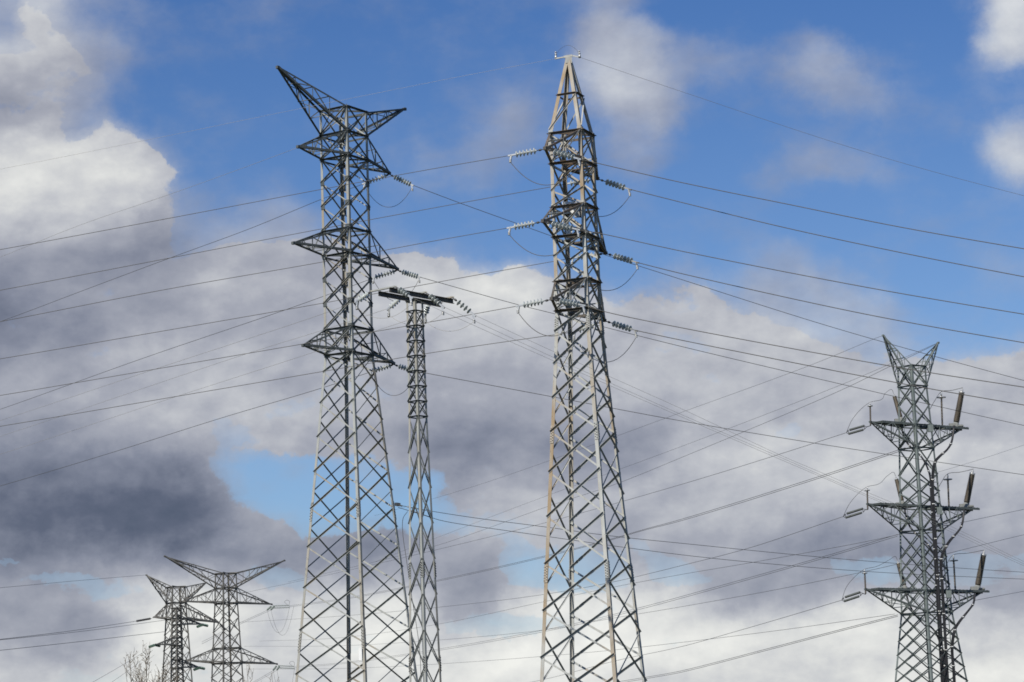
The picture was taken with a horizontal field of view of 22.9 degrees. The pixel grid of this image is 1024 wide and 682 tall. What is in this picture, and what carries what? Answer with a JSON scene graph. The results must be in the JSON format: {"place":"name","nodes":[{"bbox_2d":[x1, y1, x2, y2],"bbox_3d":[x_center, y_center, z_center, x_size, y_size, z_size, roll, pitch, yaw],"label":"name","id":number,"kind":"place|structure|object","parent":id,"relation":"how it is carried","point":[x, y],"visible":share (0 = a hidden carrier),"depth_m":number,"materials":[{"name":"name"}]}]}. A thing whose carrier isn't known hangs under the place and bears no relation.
{"place":"outdoors","nodes":[
{"label":"outdoors","id":0,"kind":"place"},
{"bbox_2d":[0,0,1023,681],"label":"sky","id":1,"kind":"structure","parent":0,"point":[937,86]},
{"bbox_2d":[290,345,933,581],"bbox_3d":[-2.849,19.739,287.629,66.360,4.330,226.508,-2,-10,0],"label":"overhead wire","id":2,"kind":"object","parent":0,"point":[669,462],"visible":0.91,"depth_m":222.96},
{"bbox_2d":[375,336,880,515],"bbox_3d":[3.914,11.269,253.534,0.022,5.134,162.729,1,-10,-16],"label":"overhead wire","id":3,"kind":"object","parent":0,"point":[667,417],"visible":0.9,"depth_m":213.39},
{"bbox_2d":[375,344,933,561],"bbox_3d":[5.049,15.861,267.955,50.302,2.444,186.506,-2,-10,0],"label":"overhead wire","id":4,"kind":"object","parent":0,"point":[699,439],"visible":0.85,"depth_m":220.00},
{"bbox_2d":[846,425,868,434],"bbox_3d":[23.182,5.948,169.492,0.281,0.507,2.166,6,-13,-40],"label":"tension insulator","id":5,"kind":"object","parent":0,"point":[855,428],"visible":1,"depth_m":169.52,"materials":[{"name":"ceramic"}]},
{"bbox_3d":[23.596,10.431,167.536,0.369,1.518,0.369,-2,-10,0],"label":"post insulator","id":6,"kind":"object","parent":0,"visible":0},
{"bbox_2d":[843,508,866,518],"bbox_3d":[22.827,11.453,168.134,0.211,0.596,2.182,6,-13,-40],"label":"tension insulator","id":7,"kind":"object","parent":6,"relation":"attached to","point":[855,514],"visible":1,"depth_m":168.09,"materials":[{"name":"ceramic"}]},
{"label":"ground","id":8,"kind":"structure","parent":0,"visible":0},
{"bbox_2d":[123,649,146,681],"bbox_3d":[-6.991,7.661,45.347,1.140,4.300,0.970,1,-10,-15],"label":"bare sapling","id":9,"kind":"object","parent":8,"relation":"on","point":[130,664],"visible":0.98,"depth_m":45.71,"materials":[{"name":"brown plant"}]},
{"bbox_2d":[133,643,155,681],"bbox_3d":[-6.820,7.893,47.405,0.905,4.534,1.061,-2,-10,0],"label":"bare sapling","id":10,"kind":"object","parent":8,"relation":"on","point":[144,668],"visible":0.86,"depth_m":47.68,"materials":[{"name":"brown plant"}]},
{"bbox_2d":[152,658,171,681],"bbox_3d":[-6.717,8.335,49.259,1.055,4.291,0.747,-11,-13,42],"label":"bare sapling","id":11,"kind":"object","parent":8,"relation":"on","point":[165,679],"visible":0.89,"depth_m":49.66,"materials":[{"name":"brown plant"}]},
{"bbox_2d":[155,607,203,681],"bbox_3d":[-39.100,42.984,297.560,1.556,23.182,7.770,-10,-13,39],"label":"lattice mast","id":12,"kind":"object","parent":8,"relation":"on","point":[177,660],"visible":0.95,"depth_m":298.39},
{"bbox_2d":[145,574,219,681],"bbox_3d":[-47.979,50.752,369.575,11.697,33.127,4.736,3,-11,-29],"label":"lattice pylon","id":13,"kind":"object","parent":8,"relation":"on","point":[169,589],"visible":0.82,"depth_m":370.68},
{"bbox_2d":[0,632,158,650],"bbox_3d":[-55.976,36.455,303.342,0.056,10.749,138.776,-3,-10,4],"label":"overhead wire","id":14,"kind":"object","parent":13,"relation":"attached to","point":[78,641],"visible":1,"depth_m":316.87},
{"bbox_2d":[136,618,151,621],"bbox_3d":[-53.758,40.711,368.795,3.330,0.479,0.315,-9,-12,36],"label":"insulator string","id":15,"kind":"object","parent":13,"relation":"attached to","point":[143,619],"visible":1,"depth_m":368.68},
{"bbox_2d":[0,621,134,639],"bbox_3d":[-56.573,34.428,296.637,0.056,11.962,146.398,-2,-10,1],"label":"overhead wire","id":16,"kind":"object","parent":15,"relation":"attached to","point":[66,631],"visible":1,"depth_m":317.42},
{"bbox_2d":[2,620,162,639],"bbox_3d":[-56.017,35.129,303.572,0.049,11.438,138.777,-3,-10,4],"label":"overhead wire","id":17,"kind":"object","parent":15,"relation":"attached to","point":[78,631],"visible":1,"depth_m":318.09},
{"bbox_2d":[163,555,285,681],"bbox_3d":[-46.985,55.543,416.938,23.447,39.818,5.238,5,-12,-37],"label":"lattice pylon","id":18,"kind":"object","parent":8,"relation":"on","point":[222,588],"visible":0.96,"depth_m":418.17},
{"bbox_2d":[251,517,840,621],"bbox_3d":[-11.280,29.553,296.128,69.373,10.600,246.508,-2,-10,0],"label":"overhead wire","id":19,"kind":"object","parent":18,"relation":"attached to","point":[601,584],"visible":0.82,"depth_m":215.82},
{"bbox_2d":[276,65,417,681],"bbox_3d":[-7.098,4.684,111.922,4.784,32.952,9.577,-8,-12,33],"label":"lattice pylon","id":20,"kind":"object","parent":8,"relation":"on","point":[342,141],"visible":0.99,"depth_m":112.48,"materials":[{"name":"metal"}]},
{"bbox_2d":[1,148,295,256],"bbox_3d":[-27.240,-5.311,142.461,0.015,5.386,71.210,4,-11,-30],"label":"overhead wire","id":21,"kind":"object","parent":20,"relation":"attached to","point":[151,200],"visible":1,"depth_m":126.55,"materials":[{"name":"metal"}]},
{"bbox_2d":[362,173,388,187],"bbox_3d":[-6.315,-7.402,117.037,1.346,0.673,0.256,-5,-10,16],"label":"insulator string","id":22,"kind":"object","parent":20,"relation":"attached to","point":[376,178],"visible":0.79,"depth_m":117.00,"materials":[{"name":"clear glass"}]},
{"bbox_2d":[3,184,361,320],"bbox_3d":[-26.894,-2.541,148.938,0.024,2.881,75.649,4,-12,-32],"label":"overhead wire","id":23,"kind":"object","parent":22,"relation":"attached to","point":[176,255],"visible":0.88,"depth_m":134.16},
{"bbox_2d":[369,364,392,376],"bbox_3d":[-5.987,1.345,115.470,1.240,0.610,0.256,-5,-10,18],"label":"insulator string","id":24,"kind":"object","parent":20,"relation":"attached to","point":[384,367],"visible":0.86,"depth_m":115.42,"materials":[{"name":"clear glass"}]},
{"bbox_2d":[1,373,366,485],"bbox_3d":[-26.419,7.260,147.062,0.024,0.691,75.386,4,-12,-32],"label":"overhead wire","id":25,"kind":"object","parent":24,"relation":"attached to","point":[181,430],"visible":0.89,"depth_m":132.47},
{"bbox_2d":[372,269,396,283],"bbox_3d":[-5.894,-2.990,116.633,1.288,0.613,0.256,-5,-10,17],"label":"insulator string","id":26,"kind":"object","parent":20,"relation":"attached to","point":[382,275],"visible":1,"depth_m":116.60,"materials":[{"name":"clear glass"}]},
{"bbox_2d":[2,280,366,408],"bbox_3d":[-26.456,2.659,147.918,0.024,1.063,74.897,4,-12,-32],"label":"overhead wire","id":27,"kind":"object","parent":26,"relation":"attached to","point":[179,345],"visible":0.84,"depth_m":133.96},
{"bbox_2d":[389,174,413,190],"bbox_3d":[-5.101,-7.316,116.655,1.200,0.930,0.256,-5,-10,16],"label":"insulator string","id":28,"kind":"object","parent":20,"relation":"attached to","point":[408,183],"visible":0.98,"depth_m":116.60,"materials":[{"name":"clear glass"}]},
{"bbox_2d":[416,186,1023,380],"bbox_3d":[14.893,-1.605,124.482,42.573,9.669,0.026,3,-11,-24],"label":"overhead wire","id":29,"kind":"object","parent":28,"relation":"attached to","point":[725,293],"visible":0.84,"depth_m":122.71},
{"bbox_2d":[395,364,414,370],"bbox_3d":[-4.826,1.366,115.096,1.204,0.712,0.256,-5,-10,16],"label":"insulator string","id":30,"kind":"object","parent":20,"relation":"attached to","point":[403,367],"visible":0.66,"depth_m":115.11,"materials":[{"name":"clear glass"}]},
{"bbox_2d":[427,373,1023,474],"bbox_3d":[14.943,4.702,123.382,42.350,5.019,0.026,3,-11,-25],"label":"overhead wire","id":31,"kind":"object","parent":30,"relation":"attached to","point":[726,428],"visible":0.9,"depth_m":121.50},
{"bbox_2d":[397,270,420,282],"bbox_3d":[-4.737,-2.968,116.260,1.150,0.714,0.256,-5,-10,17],"label":"insulator string","id":32,"kind":"object","parent":20,"relation":"attached to","point":[407,273],"visible":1,"depth_m":116.22,"materials":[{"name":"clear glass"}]},
{"bbox_2d":[421,277,1023,425],"bbox_3d":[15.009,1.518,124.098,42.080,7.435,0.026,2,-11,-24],"label":"overhead wire","id":33,"kind":"object","parent":32,"relation":"attached to","point":[728,357],"visible":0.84,"depth_m":122.34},
{"bbox_2d":[402,511,420,669],"bbox_3d":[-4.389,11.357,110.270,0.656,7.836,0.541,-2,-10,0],"label":"drop cable","id":34,"kind":"object","parent":20,"relation":"hanging from","point":[411,593],"visible":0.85,"depth_m":110.56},
{"bbox_2d":[398,507,1013,578],"bbox_3d":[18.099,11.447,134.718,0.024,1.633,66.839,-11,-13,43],"label":"overhead wire","id":35,"kind":"object","parent":20,"relation":"attached to","point":[707,557],"visible":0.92,"depth_m":126.36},
{"bbox_2d":[405,506,1015,571],"bbox_3d":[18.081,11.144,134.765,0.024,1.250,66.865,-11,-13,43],"label":"overhead wire","id":36,"kind":"object","parent":20,"relation":"attached to","point":[714,546],"visible":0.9,"depth_m":126.88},
{"bbox_2d":[370,285,454,681],"bbox_3d":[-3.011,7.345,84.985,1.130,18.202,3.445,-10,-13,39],"label":"lattice mast","id":37,"kind":"object","parent":8,"relation":"on","point":[417,402],"visible":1,"depth_m":85.37,"materials":[{"name":"metal"}]},
{"bbox_2d":[354,291,369,309],"bbox_3d":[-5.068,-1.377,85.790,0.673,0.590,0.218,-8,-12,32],"label":"insulator string","id":38,"kind":"object","parent":37,"relation":"attached to","point":[363,296],"visible":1,"depth_m":85.79,"materials":[{"name":"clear glass"}]},
{"bbox_2d":[0,302,353,420],"bbox_3d":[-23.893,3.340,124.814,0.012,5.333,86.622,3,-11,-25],"label":"overhead wire","id":39,"kind":"object","parent":38,"relation":"attached to","point":[196,355],"visible":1,"depth_m":100.17,"materials":[{"name":"metal"}]},
{"bbox_2d":[386,299,399,316],"bbox_3d":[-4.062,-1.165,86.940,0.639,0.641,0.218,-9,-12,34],"label":"insulator string","id":40,"kind":"object","parent":37,"relation":"attached to","point":[394,303],"visible":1,"depth_m":86.95,"materials":[{"name":"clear glass"}]},
{"bbox_2d":[2,309,385,435],"bbox_3d":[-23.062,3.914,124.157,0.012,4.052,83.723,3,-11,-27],"label":"overhead wire","id":41,"kind":"object","parent":40,"relation":"attached to","point":[216,363],"visible":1,"depth_m":101.43,"materials":[{"name":"metal"}]},
{"bbox_2d":[395,287,413,305],"bbox_3d":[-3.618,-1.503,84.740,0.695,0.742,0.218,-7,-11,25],"label":"insulator string","id":42,"kind":"object","parent":37,"relation":"attached to","point":[404,292],"visible":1,"depth_m":84.70,"materials":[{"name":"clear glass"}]},
{"bbox_2d":[416,299,1023,565],"bbox_3d":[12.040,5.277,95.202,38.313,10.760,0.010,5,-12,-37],"label":"overhead wire","id":43,"kind":"object","parent":42,"relation":"attached to","point":[703,426],"visible":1,"depth_m":91.50,"materials":[{"name":"metal"}]},
{"bbox_2d":[423,304,429,323],"bbox_3d":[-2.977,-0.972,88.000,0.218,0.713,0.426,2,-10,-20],"label":"insulator string","id":44,"kind":"object","parent":37,"relation":"attached to","point":[426,309],"visible":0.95,"depth_m":87.99,"materials":[{"name":"grey glass"}]},
{"bbox_2d":[2,321,404,453],"bbox_3d":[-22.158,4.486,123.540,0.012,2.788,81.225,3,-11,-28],"label":"overhead wire","id":45,"kind":"object","parent":44,"relation":"attached to","point":[216,383],"visible":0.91,"depth_m":104.72,"materials":[{"name":"metal"}]},
{"bbox_2d":[425,292,444,314],"bbox_3d":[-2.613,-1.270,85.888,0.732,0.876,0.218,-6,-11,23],"label":"insulator string","id":46,"kind":"object","parent":37,"relation":"attached to","point":[435,300],"visible":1,"depth_m":85.86,"materials":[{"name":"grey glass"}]},
{"bbox_2d":[445,307,1023,563],"bbox_3d":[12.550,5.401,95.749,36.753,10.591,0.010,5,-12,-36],"label":"overhead wire","id":47,"kind":"object","parent":46,"relation":"attached to","point":[725,433],"visible":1,"depth_m":92.62,"materials":[{"name":"metal"}]},
{"bbox_2d":[452,297,475,322],"bbox_3d":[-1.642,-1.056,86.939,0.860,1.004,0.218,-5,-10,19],"label":"insulator string","id":48,"kind":"object","parent":37,"relation":"attached to","point":[465,308],"visible":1,"depth_m":86.90,"materials":[{"name":"grey glass"}]},
{"bbox_2d":[477,316,1019,559],"bbox_3d":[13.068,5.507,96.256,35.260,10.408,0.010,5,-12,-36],"label":"overhead wire","id":49,"kind":"object","parent":48,"relation":"attached to","point":[746,439],"visible":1,"depth_m":93.34,"materials":[{"name":"metal"}]},
{"bbox_2d":[540,45,647,681],"bbox_3d":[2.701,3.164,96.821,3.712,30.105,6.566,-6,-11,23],"label":"lattice pylon","id":50,"kind":"object","parent":8,"relation":"on","point":[571,208],"visible":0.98,"depth_m":97.16,"materials":[{"name":"metal"}]},
{"bbox_2d":[0,156,505,249],"bbox_3d":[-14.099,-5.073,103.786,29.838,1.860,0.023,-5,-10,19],"label":"overhead wire","id":51,"kind":"object","parent":50,"relation":"attached to","point":[258,201],"visible":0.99,"depth_m":102.49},
{"bbox_2d":[0,228,506,321],"bbox_3d":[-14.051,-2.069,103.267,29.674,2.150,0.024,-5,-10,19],"label":"overhead wire","id":52,"kind":"object","parent":50,"relation":"attached to","point":[256,273],"visible":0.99,"depth_m":102.03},
{"bbox_2d":[0,306,515,395],"bbox_3d":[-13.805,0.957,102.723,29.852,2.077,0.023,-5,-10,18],"label":"overhead wire","id":53,"kind":"object","parent":50,"relation":"attached to","point":[251,352],"visible":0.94,"depth_m":101.70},
{"bbox_2d":[3,59,551,168],"bbox_3d":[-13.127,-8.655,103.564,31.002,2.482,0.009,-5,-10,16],"label":"overhead wire","id":54,"kind":"object","parent":50,"relation":"attached to","point":[276,113],"visible":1,"depth_m":102.61,"materials":[{"name":"metal"}]},
{"bbox_2d":[0,258,570,358],"bbox_3d":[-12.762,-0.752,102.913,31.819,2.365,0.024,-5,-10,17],"label":"overhead wire","id":55,"kind":"object","parent":50,"relation":"attached to","point":[281,310],"visible":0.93,"depth_m":101.94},
{"bbox_2d":[507,220,540,234],"bbox_3d":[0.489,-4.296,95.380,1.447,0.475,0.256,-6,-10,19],"label":"insulator string","id":56,"kind":"object","parent":50,"relation":"attached to","point":[522,225],"visible":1,"depth_m":95.38,"materials":[{"name":"white glass"}]},
{"bbox_2d":[510,236,577,255],"bbox_3d":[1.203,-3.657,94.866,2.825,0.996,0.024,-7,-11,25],"label":"jumper wire","id":57,"kind":"object","parent":56,"relation":"hanging from","point":[542,255],"visible":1,"depth_m":94.83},
{"bbox_2d":[508,148,542,162],"bbox_3d":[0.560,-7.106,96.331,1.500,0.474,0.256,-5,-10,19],"label":"insulator string","id":58,"kind":"object","parent":50,"relation":"attached to","point":[520,153],"visible":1,"depth_m":96.34,"materials":[{"name":"white glass"}]},
{"bbox_2d":[511,163,578,184],"bbox_3d":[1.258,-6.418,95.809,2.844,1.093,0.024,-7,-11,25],"label":"jumper wire","id":59,"kind":"object","parent":58,"relation":"hanging from","point":[542,184],"visible":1,"depth_m":95.80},
{"bbox_2d":[516,298,549,312],"bbox_3d":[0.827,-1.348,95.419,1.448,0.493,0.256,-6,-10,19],"label":"insulator string","id":60,"kind":"object","parent":50,"relation":"attached to","point":[531,303],"visible":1,"depth_m":95.42,"materials":[{"name":"white glass"}]},
{"bbox_2d":[519,313,583,335],"bbox_3d":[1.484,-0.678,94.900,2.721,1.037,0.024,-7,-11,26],"label":"jumper wire","id":61,"kind":"object","parent":60,"relation":"hanging from","point":[547,335],"visible":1,"depth_m":94.93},
{"bbox_2d":[545,221,580,236],"bbox_3d":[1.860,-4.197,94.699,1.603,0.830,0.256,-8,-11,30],"label":"insulator string","id":62,"kind":"object","parent":50,"relation":"attached to","point":[562,225],"visible":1,"depth_m":94.62,"materials":[{"name":"grey glass"}]},
{"bbox_2d":[546,149,581,166],"bbox_3d":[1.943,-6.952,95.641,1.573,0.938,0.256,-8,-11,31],"label":"insulator string","id":63,"kind":"object","parent":50,"relation":"attached to","point":[562,154],"visible":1,"depth_m":95.57,"materials":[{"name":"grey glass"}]},
{"bbox_2d":[553,298,585,312],"bbox_3d":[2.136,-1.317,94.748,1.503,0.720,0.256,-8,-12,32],"label":"insulator string","id":64,"kind":"object","parent":50,"relation":"attached to","point":[574,303],"visible":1,"depth_m":94.66,"materials":[{"name":"grey glass"}]},
{"bbox_2d":[573,322,598,338],"bbox_3d":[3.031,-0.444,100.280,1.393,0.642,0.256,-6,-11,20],"label":"insulator string","id":65,"kind":"object","parent":50,"relation":"attached to","point":[583,328],"visible":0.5,"depth_m":100.31,"materials":[{"name":"grey glass"}]},
{"bbox_2d":[0,331,574,426],"bbox_3d":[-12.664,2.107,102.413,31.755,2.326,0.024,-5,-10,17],"label":"overhead wire","id":66,"kind":"object","parent":65,"relation":"attached to","point":[276,379],"visible":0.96,"depth_m":101.52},
{"bbox_2d":[570,252,603,263],"bbox_3d":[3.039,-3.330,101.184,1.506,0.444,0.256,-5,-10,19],"label":"insulator string","id":67,"kind":"object","parent":50,"relation":"attached to","point":[577,256],"visible":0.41,"depth_m":101.21,"materials":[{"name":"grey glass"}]},
{"bbox_2d":[3,184,565,289],"bbox_3d":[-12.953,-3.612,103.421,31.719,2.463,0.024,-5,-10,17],"label":"overhead wire","id":68,"kind":"object","parent":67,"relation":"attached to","point":[285,235],"visible":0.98,"depth_m":102.29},
{"bbox_2d":[599,179,631,195],"bbox_3d":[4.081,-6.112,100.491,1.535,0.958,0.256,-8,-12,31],"label":"insulator string","id":69,"kind":"object","parent":50,"relation":"attached to","point":[616,185],"visible":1,"depth_m":100.41,"materials":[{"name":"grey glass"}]},
{"bbox_2d":[606,321,637,337],"bbox_3d":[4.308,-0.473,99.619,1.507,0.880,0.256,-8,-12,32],"label":"insulator string","id":70,"kind":"object","parent":50,"relation":"attached to","point":[623,326],"visible":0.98,"depth_m":99.56,"materials":[{"name":"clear glass"}]},
{"bbox_2d":[607,253,638,269],"bbox_3d":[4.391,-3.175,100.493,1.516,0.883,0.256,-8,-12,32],"label":"insulator string","id":71,"kind":"object","parent":50,"relation":"attached to","point":[624,258],"visible":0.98,"depth_m":100.42,"materials":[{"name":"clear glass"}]},
{"bbox_2d":[582,159,1023,248],"bbox_3d":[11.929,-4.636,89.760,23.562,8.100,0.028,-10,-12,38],"label":"overhead wire","id":72,"kind":"object","parent":50,"relation":"attached to","point":[805,207],"visible":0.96,"depth_m":90.85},
{"bbox_2d":[582,230,1023,314],"bbox_3d":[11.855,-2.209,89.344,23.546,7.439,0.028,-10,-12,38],"label":"overhead wire","id":73,"kind":"object","parent":50,"relation":"attached to","point":[805,275],"visible":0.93,"depth_m":90.32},
{"bbox_2d":[583,58,1023,195],"bbox_3d":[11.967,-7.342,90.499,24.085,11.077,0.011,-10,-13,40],"label":"overhead wire","id":74,"kind":"object","parent":50,"relation":"attached to","point":[806,133],"visible":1,"depth_m":91.64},
{"bbox_2d":[586,306,1022,386],"bbox_3d":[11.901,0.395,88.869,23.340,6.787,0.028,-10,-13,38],"label":"overhead wire","id":75,"kind":"object","parent":50,"relation":"attached to","point":[809,351],"visible":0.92,"depth_m":89.91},
{"bbox_2d":[629,189,1023,276],"bbox_3d":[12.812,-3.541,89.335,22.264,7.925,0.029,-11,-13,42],"label":"overhead wire","id":76,"kind":"object","parent":50,"relation":"attached to","point":[832,238],"visible":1,"depth_m":90.50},
{"bbox_2d":[635,330,1023,404],"bbox_3d":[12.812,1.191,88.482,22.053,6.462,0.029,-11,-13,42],"label":"overhead wire","id":77,"kind":"object","parent":50,"relation":"attached to","point":[832,370],"visible":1,"depth_m":89.79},
{"bbox_2d":[636,262,1023,342],"bbox_3d":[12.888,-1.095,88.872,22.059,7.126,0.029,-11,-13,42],"label":"overhead wire","id":78,"kind":"object","parent":50,"relation":"attached to","point":[833,307],"visible":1,"depth_m":90.12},
{"bbox_2d":[864,334,989,681],"bbox_3d":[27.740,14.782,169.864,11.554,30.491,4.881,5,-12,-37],"label":"lattice pylon","id":79,"kind":"object","parent":8,"relation":"on","point":[949,592],"visible":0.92,"depth_m":170.02,"materials":[{"name":"grey metal"}]},
{"bbox_2d":[245,433,844,592],"bbox_3d":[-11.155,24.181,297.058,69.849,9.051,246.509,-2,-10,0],"label":"overhead wire","id":80,"kind":"object","parent":79,"relation":"attached to","point":[593,509],"visible":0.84,"depth_m":217.00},
{"bbox_2d":[275,534,898,640],"bbox_3d":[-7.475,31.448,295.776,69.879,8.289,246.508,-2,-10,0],"label":"overhead wire","id":81,"kind":"object","parent":79,"relation":"attached to","point":[636,582],"visible":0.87,"depth_m":218.85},
{"bbox_2d":[290,450,897,605],"bbox_3d":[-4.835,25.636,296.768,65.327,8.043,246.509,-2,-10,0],"label":"overhead wire","id":82,"kind":"object","parent":79,"relation":"attached to","point":[658,525],"visible":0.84,"depth_m":219.55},
{"bbox_2d":[291,451,898,606],"bbox_3d":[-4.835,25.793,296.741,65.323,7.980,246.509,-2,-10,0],"label":"overhead wire","id":83,"kind":"object","parent":79,"relation":"attached to","point":[650,528],"visible":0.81,"depth_m":221.90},
{"bbox_2d":[295,536,896,667],"bbox_3d":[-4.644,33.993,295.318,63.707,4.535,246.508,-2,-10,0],"label":"overhead wire","id":84,"kind":"object","parent":79,"relation":"attached to","point":[665,602],"visible":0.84,"depth_m":215.43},
{"bbox_2d":[295,534,897,666],"bbox_3d":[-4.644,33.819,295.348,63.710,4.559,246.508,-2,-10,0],"label":"overhead wire","id":85,"kind":"object","parent":79,"relation":"attached to","point":[659,602],"visible":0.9,"depth_m":217.27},
{"bbox_2d":[335,614,892,668],"bbox_3d":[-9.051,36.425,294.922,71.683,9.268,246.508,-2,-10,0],"label":"overhead wire","id":86,"kind":"object","parent":79,"relation":"hanging from","point":[647,646],"visible":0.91,"depth_m":214.16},
{"bbox_2d":[344,564,895,645],"bbox_3d":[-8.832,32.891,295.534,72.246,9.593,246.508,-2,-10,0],"label":"overhead wire","id":87,"kind":"object","parent":79,"relation":"attached to","point":[671,608],"visible":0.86,"depth_m":211.08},
{"bbox_2d":[533,600,840,681],"bbox_3d":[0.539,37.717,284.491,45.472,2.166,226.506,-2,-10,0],"label":"overhead wire","id":88,"kind":"object","parent":79,"relation":"hanging from","point":[708,639],"visible":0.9,"depth_m":203.06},
{"bbox_2d":[620,615,895,681],"bbox_3d":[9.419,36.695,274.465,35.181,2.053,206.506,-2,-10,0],"label":"overhead wire","id":89,"kind":"object","parent":79,"relation":"attached to","point":[771,647],"visible":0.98,"depth_m":203.33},
{"bbox_2d":[628,616,897,681],"bbox_3d":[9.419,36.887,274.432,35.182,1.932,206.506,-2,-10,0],"label":"overhead wire","id":90,"kind":"object","parent":79,"relation":"attached to","point":[770,649],"visible":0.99,"depth_m":203.80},
{"bbox_2d":[862,569,866,593],"bbox_3d":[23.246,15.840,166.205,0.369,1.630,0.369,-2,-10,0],"label":"post insulator","id":91,"kind":"object","parent":79,"relation":"attached to","point":[864,573],"visible":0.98,"depth_m":166.17,"materials":[{"name":"ceramic"}]},
{"bbox_2d":[842,591,865,601],"bbox_3d":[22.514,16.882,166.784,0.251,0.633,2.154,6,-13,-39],"label":"tension insulator","id":92,"kind":"object","parent":91,"relation":"attached to","point":[852,594],"visible":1,"depth_m":166.75,"materials":[{"name":"ceramic"}]},
{"bbox_2d":[868,403,872,425],"bbox_3d":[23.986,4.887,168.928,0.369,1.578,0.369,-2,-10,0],"label":"post insulator","id":93,"kind":"object","parent":79,"relation":"attached to","point":[870,405],"visible":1,"depth_m":168.90,"materials":[{"name":"ceramic"}]},
{"bbox_2d":[893,393,905,421],"bbox_3d":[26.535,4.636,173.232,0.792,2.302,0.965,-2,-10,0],"label":"cable termination","id":94,"kind":"object","parent":79,"relation":"attached to","point":[895,399],"visible":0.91,"depth_m":173.27,"materials":[{"name":"ceramic"}]},
{"bbox_2d":[895,476,903,507],"bbox_3d":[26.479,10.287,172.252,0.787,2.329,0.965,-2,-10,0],"label":"cable termination","id":95,"kind":"object","parent":79,"relation":"attached to","point":[897,486],"visible":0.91,"depth_m":172.37,"materials":[{"name":"ceramic"}]},
{"bbox_2d":[896,560,909,587],"bbox_3d":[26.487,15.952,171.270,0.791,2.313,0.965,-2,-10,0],"label":"cable termination","id":96,"kind":"object","parent":79,"relation":"attached to","point":[903,579],"visible":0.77,"depth_m":171.18,"materials":[{"name":"ceramic"}]},
{"bbox_2d":[901,427,941,681],"bbox_3d":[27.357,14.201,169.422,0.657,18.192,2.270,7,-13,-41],"label":"power cable","id":97,"kind":"object","parent":79,"relation":"attached to","point":[920,455],"visible":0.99,"depth_m":168.88,"materials":[{"name":"metal"}]},
{"bbox_2d":[904,509,943,681],"bbox_3d":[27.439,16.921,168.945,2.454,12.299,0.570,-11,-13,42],"label":"power cable","id":98,"kind":"object","parent":79,"relation":"attached to","point":[910,527],"visible":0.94,"depth_m":168.31,"materials":[{"name":"metal"}]},
{"bbox_2d":[906,594,946,681],"bbox_3d":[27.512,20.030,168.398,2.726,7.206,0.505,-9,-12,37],"label":"power cable","id":99,"kind":"object","parent":79,"relation":"attached to","point":[937,638],"visible":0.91,"depth_m":167.70,"materials":[{"name":"metal"}]},
{"bbox_2d":[937,392,945,424],"bbox_3d":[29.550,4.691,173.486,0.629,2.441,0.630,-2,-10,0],"label":"post insulator","id":100,"kind":"object","parent":79,"relation":"on","point":[941,397],"visible":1,"depth_m":173.44,"materials":[{"name":"metal"}]},
{"bbox_2d":[931,425,953,666],"bbox_3d":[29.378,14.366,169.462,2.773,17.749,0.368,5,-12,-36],"label":"power cable","id":101,"kind":"object","parent":79,"relation":"attached to","point":[932,501],"visible":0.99,"depth_m":169.40,"materials":[{"name":"metal"}]},
{"bbox_2d":[933,425,954,681],"bbox_3d":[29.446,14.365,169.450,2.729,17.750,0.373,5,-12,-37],"label":"power cable","id":102,"kind":"object","parent":79,"relation":"attached to","point":[943,453],"visible":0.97,"depth_m":169.00,"materials":[{"name":"metal"}]},
{"bbox_2d":[943,474,951,505],"bbox_3d":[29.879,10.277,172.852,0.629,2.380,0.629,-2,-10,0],"label":"post insulator","id":103,"kind":"object","parent":79,"relation":"on","point":[947,479],"visible":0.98,"depth_m":172.84,"materials":[{"name":"metal"}]},
{"bbox_2d":[939,510,963,680],"bbox_3d":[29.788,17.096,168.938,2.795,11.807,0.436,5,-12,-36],"label":"power cable","id":104,"kind":"object","parent":79,"relation":"attached to","point":[942,594],"visible":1,"depth_m":168.27,"materials":[{"name":"metal"}]},
{"bbox_2d":[941,510,964,680],"bbox_3d":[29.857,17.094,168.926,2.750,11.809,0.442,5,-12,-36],"label":"power cable","id":105,"kind":"object","parent":79,"relation":"attached to","point":[944,597],"visible":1,"depth_m":168.23,"materials":[{"name":"metal"}]},
{"bbox_2d":[949,555,957,589],"bbox_3d":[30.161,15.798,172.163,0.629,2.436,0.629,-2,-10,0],"label":"post insulator","id":106,"kind":"object","parent":79,"relation":"attached to","point":[954,575],"visible":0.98,"depth_m":172.09,"materials":[{"name":"metal"}]},
{"bbox_2d":[949,387,964,428],"bbox_3d":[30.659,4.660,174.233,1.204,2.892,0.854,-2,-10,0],"label":"cable termination","id":107,"kind":"object","parent":79,"relation":"on","point":[957,415],"visible":0.95,"depth_m":174.00,"materials":[{"name":"ceramic"}]},
{"bbox_2d":[950,594,974,681],"bbox_3d":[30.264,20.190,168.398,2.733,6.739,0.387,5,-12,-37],"label":"power cable","id":108,"kind":"object","parent":79,"relation":"attached to","point":[952,640],"visible":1,"depth_m":167.71,"materials":[{"name":"metal"}]},
{"bbox_2d":[952,594,975,681],"bbox_3d":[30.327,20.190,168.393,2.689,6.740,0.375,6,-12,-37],"label":"power cable","id":109,"kind":"object","parent":79,"relation":"attached to","point":[954,638],"visible":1,"depth_m":167.72,"materials":[{"name":"metal"}]},
{"bbox_2d":[959,469,974,506],"bbox_3d":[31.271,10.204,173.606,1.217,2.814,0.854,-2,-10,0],"label":"cable termination","id":110,"kind":"object","parent":79,"relation":"on","point":[968,493],"visible":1,"depth_m":173.37,"materials":[{"name":"ceramic"}]},
{"bbox_2d":[970,549,985,589],"bbox_3d":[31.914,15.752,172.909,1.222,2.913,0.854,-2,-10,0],"label":"cable termination","id":111,"kind":"object","parent":79,"relation":"on","point":[978,580],"visible":0.96,"depth_m":172.67,"materials":[{"name":"ceramic"}]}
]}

